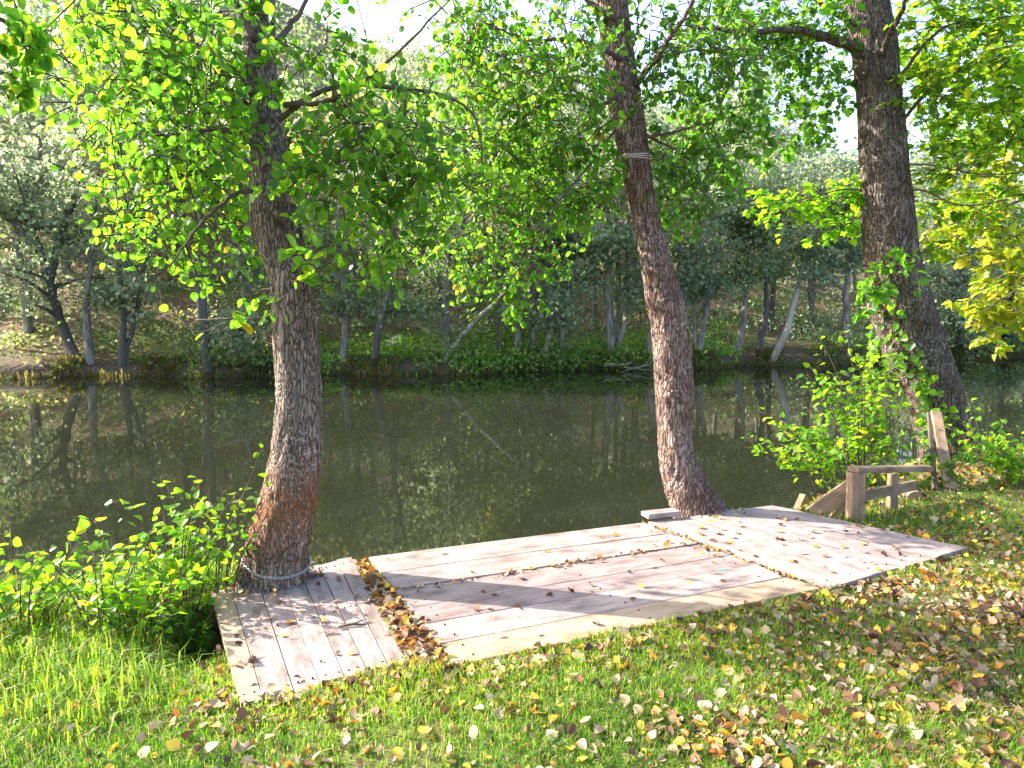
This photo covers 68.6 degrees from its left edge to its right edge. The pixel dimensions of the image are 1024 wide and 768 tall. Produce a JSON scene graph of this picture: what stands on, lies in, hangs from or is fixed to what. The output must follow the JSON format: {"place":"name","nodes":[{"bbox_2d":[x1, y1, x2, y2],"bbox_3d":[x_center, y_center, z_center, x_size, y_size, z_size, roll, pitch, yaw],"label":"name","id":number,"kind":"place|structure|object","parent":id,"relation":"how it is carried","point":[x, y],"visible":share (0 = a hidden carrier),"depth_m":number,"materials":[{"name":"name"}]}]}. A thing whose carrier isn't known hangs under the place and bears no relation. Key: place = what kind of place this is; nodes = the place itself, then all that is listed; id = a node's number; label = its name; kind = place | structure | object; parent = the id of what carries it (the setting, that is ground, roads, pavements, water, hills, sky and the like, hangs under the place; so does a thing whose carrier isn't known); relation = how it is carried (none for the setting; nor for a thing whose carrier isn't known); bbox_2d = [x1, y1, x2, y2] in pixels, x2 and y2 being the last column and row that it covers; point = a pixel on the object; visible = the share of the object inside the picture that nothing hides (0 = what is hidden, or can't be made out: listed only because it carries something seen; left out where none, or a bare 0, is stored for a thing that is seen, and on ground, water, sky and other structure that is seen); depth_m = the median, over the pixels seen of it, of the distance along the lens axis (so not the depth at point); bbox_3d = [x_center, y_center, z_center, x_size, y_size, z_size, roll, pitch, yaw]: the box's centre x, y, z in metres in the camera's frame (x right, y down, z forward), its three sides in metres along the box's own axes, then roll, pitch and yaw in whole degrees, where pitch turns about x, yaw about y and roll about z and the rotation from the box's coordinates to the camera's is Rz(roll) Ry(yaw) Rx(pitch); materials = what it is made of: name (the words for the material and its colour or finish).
{"place":"outdoors","nodes":[
{"label":"outdoors","id":0,"kind":"place"},
{"bbox_2d":[0,357,1023,587],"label":"river water","id":1,"kind":"structure","parent":0,"point":[414,462],"depth_m":11.78,"materials":[{"name":"liquid"}]},
{"bbox_2d":[604,362,653,371],"bbox_3d":[4.023,-0.536,24.447,2.066,0.339,0.585,0,6,0],"label":"driftwood","id":2,"kind":"object","parent":1,"relation":"on","point":[626,364],"visible":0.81,"depth_m":24.40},
{"bbox_2d":[0,0,1023,378],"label":"hill","id":3,"kind":"structure","parent":0,"point":[10,362],"depth_m":29.09,"materials":[{"name":"plant"}]},
{"bbox_2d":[0,149,32,317],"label":"riverside tree","id":4,"kind":"object","parent":3,"relation":"on","point":[6,295],"visible":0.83,"depth_m":22.86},
{"bbox_2d":[0,83,36,198],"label":"slope tree","id":5,"kind":"object","parent":3,"relation":"on","point":[6,140],"visible":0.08,"depth_m":31.29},
{"bbox_2d":[0,0,83,224],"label":"slope tree","id":6,"kind":"object","parent":3,"relation":"on","point":[8,123],"visible":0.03,"depth_m":33.10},
{"bbox_2d":[0,0,120,332],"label":"slope tree","id":7,"kind":"object","parent":3,"relation":"on","point":[28,327],"visible":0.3,"depth_m":25.61,"materials":[{"name":"plant"}]},
{"bbox_2d":[0,33,129,274],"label":"slope tree","id":8,"kind":"object","parent":3,"relation":"on","point":[61,163],"visible":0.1,"depth_m":28.94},
{"bbox_2d":[0,100,135,364],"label":"riverside tree","id":9,"kind":"object","parent":3,"relation":"on","point":[23,181],"visible":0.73,"depth_m":22.84,"materials":[{"name":"plant"}]},
{"bbox_2d":[5,107,149,364],"bbox_3d":[-12.829,-4.246,22.674,4.424,8.004,3.847,5,8,39],"label":"riverside tree","id":10,"kind":"object","parent":3,"relation":"on","point":[88,345],"visible":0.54,"depth_m":22.36,"materials":[{"name":"plant"}]},
{"bbox_2d":[51,83,181,314],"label":"slope tree","id":11,"kind":"object","parent":3,"relation":"on","point":[97,105],"visible":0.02,"depth_m":26.58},
{"bbox_2d":[59,105,197,367],"bbox_3d":[-11.402,-4.438,23.018,5.786,8.317,3.544,3,7,28],"label":"riverside tree","id":12,"kind":"object","parent":3,"relation":"on","point":[124,346],"visible":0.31,"depth_m":22.50,"materials":[{"name":"plant"}]},
{"bbox_2d":[116,0,218,250],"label":"slope tree","id":13,"kind":"object","parent":3,"relation":"on","point":[194,36],"visible":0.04,"depth_m":29.66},
{"bbox_2d":[123,104,230,341],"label":"slope tree","id":14,"kind":"object","parent":3,"relation":"on","point":[197,286],"visible":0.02,"depth_m":25.57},
{"bbox_2d":[134,29,247,376],"bbox_3d":[-9.189,-5.339,22.336,3.696,10.341,4.605,0,6,0],"label":"riverside tree","id":15,"kind":"object","parent":3,"relation":"on","point":[203,314],"visible":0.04,"depth_m":22.47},
{"bbox_2d":[186,141,292,360],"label":"riverside tree","id":16,"kind":"object","parent":3,"relation":"on","point":[224,334],"visible":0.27,"depth_m":22.37,"materials":[{"name":"plant"}]},
{"bbox_2d":[211,92,290,283],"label":"slope tree","id":17,"kind":"object","parent":3,"relation":"on","point":[239,245],"visible":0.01,"depth_m":29.60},
{"bbox_2d":[249,63,325,198],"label":"slope tree","id":18,"kind":"object","parent":3,"relation":"on","point":[300,110],"visible":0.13,"depth_m":31.27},
{"bbox_2d":[247,113,364,278],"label":"slope tree","id":19,"kind":"object","parent":3,"relation":"on","point":[321,193],"visible":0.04,"depth_m":27.49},
{"bbox_2d":[267,102,407,361],"bbox_3d":[-5.466,-4.513,23.438,4.710,8.364,3.391,0,6,0],"label":"riverside tree","id":20,"kind":"object","parent":3,"relation":"on","point":[346,304],"visible":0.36,"depth_m":23.77,"materials":[{"name":"plant"}]},
{"bbox_2d":[289,42,423,286],"bbox_3d":[-6.368,-8.072,29.890,6.820,9.336,5.360,4,7,29],"label":"slope tree","id":21,"kind":"object","parent":3,"relation":"on","point":[352,262],"visible":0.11,"depth_m":29.40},
{"bbox_2d":[324,46,399,236],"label":"slope tree","id":22,"kind":"object","parent":3,"relation":"on","point":[380,102],"visible":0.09,"depth_m":36.05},
{"bbox_2d":[320,101,465,367],"bbox_3d":[-3.519,-4.580,23.541,3.800,8.539,4.437,6,9,42],"label":"riverside tree","id":23,"kind":"object","parent":3,"relation":"on","point":[384,305],"visible":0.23,"depth_m":23.32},
{"bbox_2d":[391,196,477,300],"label":"slope tree","id":24,"kind":"object","parent":3,"relation":"on","point":[419,264],"visible":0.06,"depth_m":29.45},
{"bbox_2d":[398,57,475,200],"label":"slope tree","id":25,"kind":"object","parent":3,"relation":"on","point":[439,83],"visible":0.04,"depth_m":34.80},
{"bbox_2d":[394,77,500,346],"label":"riverside tree","id":26,"kind":"object","parent":3,"relation":"on","point":[445,285],"visible":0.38,"depth_m":24.62,"materials":[{"name":"plant"}]},
{"bbox_2d":[415,71,535,267],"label":"slope tree","id":27,"kind":"object","parent":3,"relation":"on","point":[444,83],"visible":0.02,"depth_m":30.95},
{"bbox_2d":[442,285,512,361],"bbox_3d":[-1.177,-1.651,23.828,2.596,3.109,0.679,0,6,0],"label":"leaning snag","id":28,"kind":"object","parent":3,"relation":"on","point":[472,324],"visible":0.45,"depth_m":23.92,"materials":[{"name":"grey wood"}]},
{"bbox_2d":[435,40,546,326],"bbox_3d":[-0.832,-6.595,27.358,5.317,10.259,4.966,3,7,26],"label":"slope tree","id":29,"kind":"object","parent":3,"relation":"on","point":[476,144],"visible":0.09,"depth_m":26.41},
{"bbox_2d":[444,181,564,358],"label":"riverside tree","id":30,"kind":"object","parent":3,"relation":"on","point":[500,324],"visible":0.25,"depth_m":24.26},
{"bbox_2d":[456,109,554,351],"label":"riverside tree","id":31,"kind":"object","parent":3,"relation":"on","point":[517,333],"visible":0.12,"depth_m":24.46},
{"bbox_2d":[0,183,1023,377],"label":"undergrowth","id":32,"kind":"object","parent":3,"relation":"on","point":[474,349],"visible":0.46,"depth_m":25.93,"materials":[{"name":"plant"}]},
{"bbox_2d":[0,340,1023,380],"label":"sedge","id":33,"kind":"object","parent":3,"relation":"on","point":[390,362],"visible":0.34,"depth_m":23.59,"materials":[{"name":"green plant"}]},
{"bbox_2d":[0,0,1023,256],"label":"hillside woods","id":34,"kind":"object","parent":3,"relation":"on","point":[406,54],"visible":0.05,"depth_m":83.67,"materials":[{"name":"plant"}]},
{"bbox_2d":[468,138,587,352],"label":"riverside tree","id":35,"kind":"object","parent":3,"relation":"on","point":[532,336],"visible":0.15,"depth_m":24.06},
{"bbox_2d":[527,91,572,238],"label":"slope tree","id":36,"kind":"object","parent":3,"relation":"on","point":[567,106],"visible":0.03,"depth_m":37.03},
{"bbox_2d":[494,186,627,362],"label":"riverside tree","id":37,"kind":"object","parent":3,"relation":"on","point":[552,320],"visible":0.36,"depth_m":24.19,"materials":[{"name":"plant"}]},
{"bbox_2d":[512,123,619,357],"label":"riverside tree","id":38,"kind":"object","parent":3,"relation":"on","point":[578,271],"visible":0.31,"depth_m":24.12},
{"bbox_2d":[528,27,606,263],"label":"slope tree","id":39,"kind":"object","parent":3,"relation":"on","point":[572,113],"visible":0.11,"depth_m":33.82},
{"bbox_2d":[541,127,623,329],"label":"slope tree","id":40,"kind":"object","parent":3,"relation":"on","point":[594,309],"visible":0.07,"depth_m":29.29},
{"bbox_2d":[545,97,684,359],"bbox_3d":[3.273,-5.009,24.677,4.676,9.075,5.069,0,6,0],"label":"riverside tree","id":41,"kind":"object","parent":3,"relation":"on","point":[611,327],"visible":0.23,"depth_m":24.61,"materials":[{"name":"plant"}]},
{"bbox_2d":[569,88,660,255],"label":"slope tree","id":42,"kind":"object","parent":3,"relation":"on","point":[581,142],"visible":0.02,"depth_m":36.71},
{"bbox_2d":[610,93,684,297],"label":"slope tree","id":43,"kind":"object","parent":3,"relation":"on","point":[621,217],"visible":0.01,"depth_m":32.37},
{"bbox_2d":[609,99,707,361],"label":"riverside tree","id":44,"kind":"object","parent":3,"relation":"on","point":[636,291],"visible":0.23,"depth_m":24.51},
{"bbox_2d":[585,87,734,233],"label":"slope tree","id":45,"kind":"object","parent":3,"relation":"on","point":[701,166],"visible":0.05,"depth_m":27.12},
{"bbox_2d":[666,160,718,283],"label":"slope tree","id":46,"kind":"object","parent":3,"relation":"on","point":[673,237],"visible":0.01,"depth_m":36.86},
{"bbox_2d":[642,182,764,355],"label":"riverside tree","id":47,"kind":"object","parent":3,"relation":"on","point":[693,268],"visible":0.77,"depth_m":25.25,"materials":[{"name":"plant"}]},
{"bbox_2d":[666,100,772,313],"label":"slope tree","id":48,"kind":"object","parent":3,"relation":"on","point":[702,304],"visible":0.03,"depth_m":33.18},
{"bbox_2d":[695,90,770,270],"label":"slope tree","id":49,"kind":"object","parent":3,"relation":"on","point":[726,149],"visible":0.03,"depth_m":39.07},
{"bbox_2d":[693,166,802,354],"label":"riverside tree","id":50,"kind":"object","parent":3,"relation":"on","point":[760,270],"visible":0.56,"depth_m":26.49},
{"bbox_2d":[702,57,818,301],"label":"slope tree","id":51,"kind":"object","parent":3,"relation":"on","point":[734,99],"visible":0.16,"depth_m":35.20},
{"bbox_2d":[708,148,813,355],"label":"riverside tree","id":52,"kind":"object","parent":3,"relation":"on","point":[764,319],"visible":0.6,"depth_m":26.14,"materials":[{"name":"plant"}]},
{"bbox_2d":[720,147,844,331],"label":"slope tree","id":53,"kind":"object","parent":3,"relation":"on","point":[772,297],"visible":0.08,"depth_m":31.32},
{"bbox_2d":[758,117,831,284],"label":"slope tree","id":54,"kind":"object","parent":3,"relation":"on","point":[789,142],"visible":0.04,"depth_m":39.76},
{"bbox_2d":[751,150,861,363],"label":"riverside tree","id":55,"kind":"object","parent":3,"relation":"on","point":[812,180],"visible":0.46,"depth_m":26.13,"materials":[{"name":"plant"}]},
{"bbox_2d":[774,136,860,321],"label":"slope tree","id":56,"kind":"object","parent":3,"relation":"on","point":[804,155],"visible":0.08,"depth_m":35.67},
{"bbox_2d":[778,167,864,357],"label":"riverside tree","id":57,"kind":"object","parent":3,"relation":"on","point":[845,267],"visible":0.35,"depth_m":26.95,"materials":[{"name":"plant"}]},
{"bbox_2d":[829,145,913,290],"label":"slope tree","id":58,"kind":"object","parent":3,"relation":"on","point":[858,171],"visible":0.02,"depth_m":38.75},
{"bbox_2d":[909,154,928,231],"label":"slope tree","id":59,"kind":"object","parent":3,"relation":"on","point":[923,155],"visible":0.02,"depth_m":45.17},
{"bbox_2d":[909,140,973,271],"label":"slope tree","id":60,"kind":"object","parent":3,"relation":"on","point":[915,153],"visible":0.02,"depth_m":51.86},
{"bbox_2d":[910,154,973,263],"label":"slope tree","id":61,"kind":"object","parent":3,"relation":"on","point":[917,200],"visible":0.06,"depth_m":39.96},
{"bbox_2d":[913,184,1001,352],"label":"riverside tree","id":62,"kind":"object","parent":3,"relation":"on","point":[957,330],"visible":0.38,"depth_m":29.09,"materials":[{"name":"plant"}]},
{"bbox_2d":[910,121,1023,331],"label":"slope tree","id":63,"kind":"object","parent":3,"relation":"on","point":[917,168],"visible":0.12,"depth_m":32.48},
{"bbox_2d":[916,137,1023,287],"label":"slope tree","id":64,"kind":"object","parent":3,"relation":"on","point":[978,191],"visible":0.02,"depth_m":45.54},
{"bbox_2d":[956,183,1023,343],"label":"riverside tree","id":65,"kind":"object","parent":3,"relation":"on","point":[1009,299],"visible":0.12,"depth_m":30.24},
{"bbox_2d":[971,181,1023,305],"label":"slope tree","id":66,"kind":"object","parent":3,"relation":"on","point":[1015,212],"visible":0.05,"depth_m":38.38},
{"bbox_2d":[0,450,1023,767],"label":"ground","id":67,"kind":"structure","parent":0,"point":[214,642],"depth_m":2.90,"materials":[{"name":"plant"}]},
{"bbox_2d":[0,0,59,112],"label":"alder tree","id":68,"kind":"object","parent":67,"relation":"on","point":[29,36],"visible":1,"depth_m":2.67,"materials":[{"name":"green plant"}]},
{"bbox_2d":[0,512,136,636],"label":"bank shrub","id":69,"kind":"object","parent":67,"relation":"on","point":[25,606],"visible":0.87,"depth_m":3.58,"materials":[{"name":"green plant"}]},
{"bbox_2d":[21,522,162,633],"bbox_3d":[-1.925,0.952,3.590,0.702,0.472,0.593,2,7,15],"label":"bank shrub","id":70,"kind":"object","parent":67,"relation":"on","point":[119,562],"visible":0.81,"depth_m":3.49,"materials":[{"name":"green plant"}]},
{"bbox_2d":[0,547,238,750],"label":"tall grass","id":71,"kind":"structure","parent":67,"relation":"on","point":[89,671],"depth_m":3.10,"materials":[{"name":"plant"}]},
{"bbox_2d":[137,746,149,757],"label":"fallen leaf","id":72,"kind":"object","parent":67,"relation":"on","point":[145,749],"visible":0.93,"depth_m":2.50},
{"bbox_2d":[53,531,235,643],"bbox_3d":[-1.710,0.989,3.580,0.643,0.415,0.852,0,6,0],"label":"bank shrub","id":73,"kind":"object","parent":67,"relation":"on","point":[182,584],"visible":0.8,"depth_m":3.48,"materials":[{"name":"green plant"}]},
{"bbox_2d":[166,738,180,750],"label":"fallen leaf","id":74,"kind":"object","parent":67,"relation":"on","point":[170,743],"visible":1,"depth_m":2.52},
{"bbox_2d":[105,475,254,614],"bbox_3d":[-1.624,0.822,3.875,0.720,0.687,0.639,5,8,36],"label":"bank shrub","id":75,"kind":"object","parent":67,"relation":"on","point":[187,536],"visible":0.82,"depth_m":3.79,"materials":[{"name":"green plant"}]},
{"bbox_2d":[157,596,222,659],"bbox_3d":[-1.579,1.196,3.708,0.314,0.298,0.379,0,6,0],"label":"bank shrub","id":76,"kind":"object","parent":67,"relation":"on","point":[203,636],"visible":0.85,"depth_m":3.62,"materials":[{"name":"green plant"}]},
{"bbox_2d":[204,741,217,753],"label":"fallen leaf","id":77,"kind":"object","parent":67,"relation":"on","point":[209,746],"visible":1,"depth_m":2.51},
{"bbox_2d":[210,699,220,708],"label":"fallen leaf","id":78,"kind":"object","parent":67,"relation":"on","point":[214,702],"visible":1,"depth_m":2.81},
{"bbox_2d":[207,443,279,614],"bbox_3d":[-1.395,0.783,3.944,0.343,0.908,0.392,6,9,42],"label":"bank shrub","id":79,"kind":"object","parent":67,"relation":"on","point":[228,554],"visible":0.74,"depth_m":3.91,"materials":[{"name":"green plant"}]},
{"bbox_2d":[0,0,526,593],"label":"alder tree","id":80,"kind":"object","parent":67,"relation":"on","point":[276,208],"visible":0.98,"depth_m":3.83,"materials":[{"name":"green plant"}]},
{"bbox_2d":[241,551,311,579],"bbox_3d":[-1.277,0.940,4.072,0.370,0.122,0.403,0,6,0],"label":"rope","id":81,"kind":"object","parent":80,"relation":"attached to","point":[297,574],"visible":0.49,"depth_m":3.92,"materials":[{"name":"fabric"}]},
{"bbox_2d":[210,557,405,705],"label":"wooden deck","id":82,"kind":"structure","parent":67,"relation":"on","point":[302,647],"depth_m":3.43,"materials":[{"name":"brown wood"}]},
{"bbox_2d":[338,619,365,627],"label":"dead twig","id":83,"kind":"object","parent":82,"relation":"on","point":[349,624],"visible":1,"depth_m":3.49,"materials":[{"name":"wood"}]},
{"bbox_2d":[392,747,402,758],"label":"fallen leaf","id":84,"kind":"object","parent":67,"relation":"on","point":[397,749],"visible":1,"depth_m":2.51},
{"bbox_2d":[441,743,451,758],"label":"fallen leaf","id":85,"kind":"object","parent":67,"relation":"on","point":[449,749],"visible":1,"depth_m":2.51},
{"bbox_2d":[492,709,502,718],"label":"fallen leaf","id":86,"kind":"object","parent":67,"relation":"on","point":[496,712],"visible":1,"depth_m":2.72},
{"bbox_2d":[0,452,1023,767],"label":"leaf litter","id":87,"kind":"object","parent":67,"relation":"on","point":[404,624],"visible":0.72,"depth_m":3.04,"materials":[{"name":"plant"}]},
{"bbox_2d":[0,479,1023,767],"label":"weeds","id":88,"kind":"object","parent":67,"relation":"on","point":[786,753],"visible":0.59,"depth_m":2.71,"materials":[{"name":"green plant"}]},
{"bbox_2d":[349,0,799,518],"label":"alder tree","id":89,"kind":"object","parent":67,"relation":"on","point":[689,490],"visible":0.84,"depth_m":5.17,"materials":[{"name":"green plant"}]},
{"bbox_2d":[617,153,650,160],"bbox_3d":[0.862,-1.600,5.291,0.240,0.054,0.231,0,6,0],"label":"cord","id":90,"kind":"object","parent":89,"relation":"attached to","point":[631,155],"visible":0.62,"depth_m":5.19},
{"bbox_2d":[369,523,818,666],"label":"wooden deck","id":91,"kind":"structure","parent":67,"relation":"on","point":[458,623],"depth_m":3.92,"materials":[{"name":"beige wood"}]},
{"bbox_2d":[700,700,711,712],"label":"fallen leaf","id":92,"kind":"object","parent":67,"relation":"on","point":[705,702],"visible":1,"depth_m":2.79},
{"bbox_2d":[648,505,967,590],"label":"wooden deck","id":93,"kind":"structure","parent":67,"relation":"on","point":[754,527],"depth_m":4.60,"materials":[{"name":"beige wood"}]},
{"bbox_2d":[641,508,680,518],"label":"wood block","id":94,"kind":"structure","parent":93,"relation":"on","point":[661,513],"depth_m":5.11,"materials":[{"name":"beige wood"}]},
{"bbox_2d":[793,479,845,516],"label":"wooden steps","id":95,"kind":"structure","parent":67,"relation":"on","point":[832,500],"depth_m":5.36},
{"bbox_2d":[642,0,1023,462],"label":"alder tree","id":96,"kind":"object","parent":67,"relation":"on","point":[887,227],"visible":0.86,"depth_m":6.67,"materials":[{"name":"green plant"}]},
{"bbox_2d":[854,262,974,465],"bbox_3d":[3.682,-0.085,6.924,1.039,2.061,0.662,2,7,13],"label":"ivy","id":97,"kind":"object","parent":96,"relation":"attached to","point":[922,391],"visible":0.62,"depth_m":6.75,"materials":[{"name":"green plant"}]},
{"bbox_2d":[741,407,937,493],"bbox_3d":[2.620,0.591,6.247,1.437,0.704,1.164,0,6,0],"label":"bank shrub","id":98,"kind":"object","parent":67,"relation":"on","point":[821,442],"visible":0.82,"depth_m":6.29,"materials":[{"name":"green plant"}]},
{"bbox_2d":[796,322,912,486],"bbox_3d":[2.781,0.183,6.093,0.685,1.372,0.871,-2,7,-21],"label":"bank shrub","id":99,"kind":"object","parent":67,"relation":"on","point":[870,416],"visible":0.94,"depth_m":6.04,"materials":[{"name":"green plant"}]},
{"bbox_2d":[845,465,933,523],"bbox_3d":[2.734,0.894,5.415,0.923,0.698,0.133,-4,7,-29],"label":"handrail","id":100,"kind":"object","parent":67,"relation":"on","point":[858,495],"visible":0.73,"depth_m":5.29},
{"bbox_2d":[899,711,911,722],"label":"fallen leaf","id":101,"kind":"object","parent":67,"relation":"on","point":[902,713],"visible":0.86,"depth_m":2.72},
{"bbox_2d":[899,479,923,500],"bbox_3d":[3.081,0.842,5.826,0.119,0.123,0.383,1,7,13],"label":"log","id":102,"kind":"object","parent":67,"relation":"on","point":[913,494],"visible":0.36,"depth_m":5.65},
{"bbox_2d":[926,411,937,490],"bbox_3d":[3.429,0.529,6.127,0.040,0.491,0.940,3,7,25],"label":"leaning board","id":103,"kind":"object","parent":67,"relation":"on","point":[931,451],"visible":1,"depth_m":6.12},
{"bbox_2d":[930,410,955,490],"bbox_3d":[3.512,0.523,6.120,0.087,0.508,0.867,3,7,21],"label":"leaning board","id":104,"kind":"object","parent":67,"relation":"on","point":[943,453],"visible":1,"depth_m":6.12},
{"bbox_2d":[915,446,973,490],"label":"bank shrub","id":105,"kind":"object","parent":67,"relation":"on","point":[951,466],"visible":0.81,"depth_m":5.79,"materials":[{"name":"green plant"}]},
{"bbox_2d":[899,0,1023,360],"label":"maple tree","id":106,"kind":"object","parent":67,"relation":"on","point":[1005,288],"visible":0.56,"depth_m":7.71,"materials":[{"name":"yellow plant"}]},
{"bbox_2d":[925,422,1023,489],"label":"bank shrub","id":107,"kind":"object","parent":67,"relation":"on","point":[1007,459],"visible":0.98,"depth_m":5.91,"materials":[{"name":"green plant"}]},
{"bbox_2d":[961,394,1007,474],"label":"bank shrub","id":108,"kind":"object","parent":67,"relation":"on","point":[994,425],"visible":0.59,"depth_m":6.33,"materials":[{"name":"green plant"}]},
{"bbox_2d":[279,0,1023,187],"label":"sky","id":109,"kind":"structure","parent":0,"point":[376,18],"materials":[{"name":"white"}]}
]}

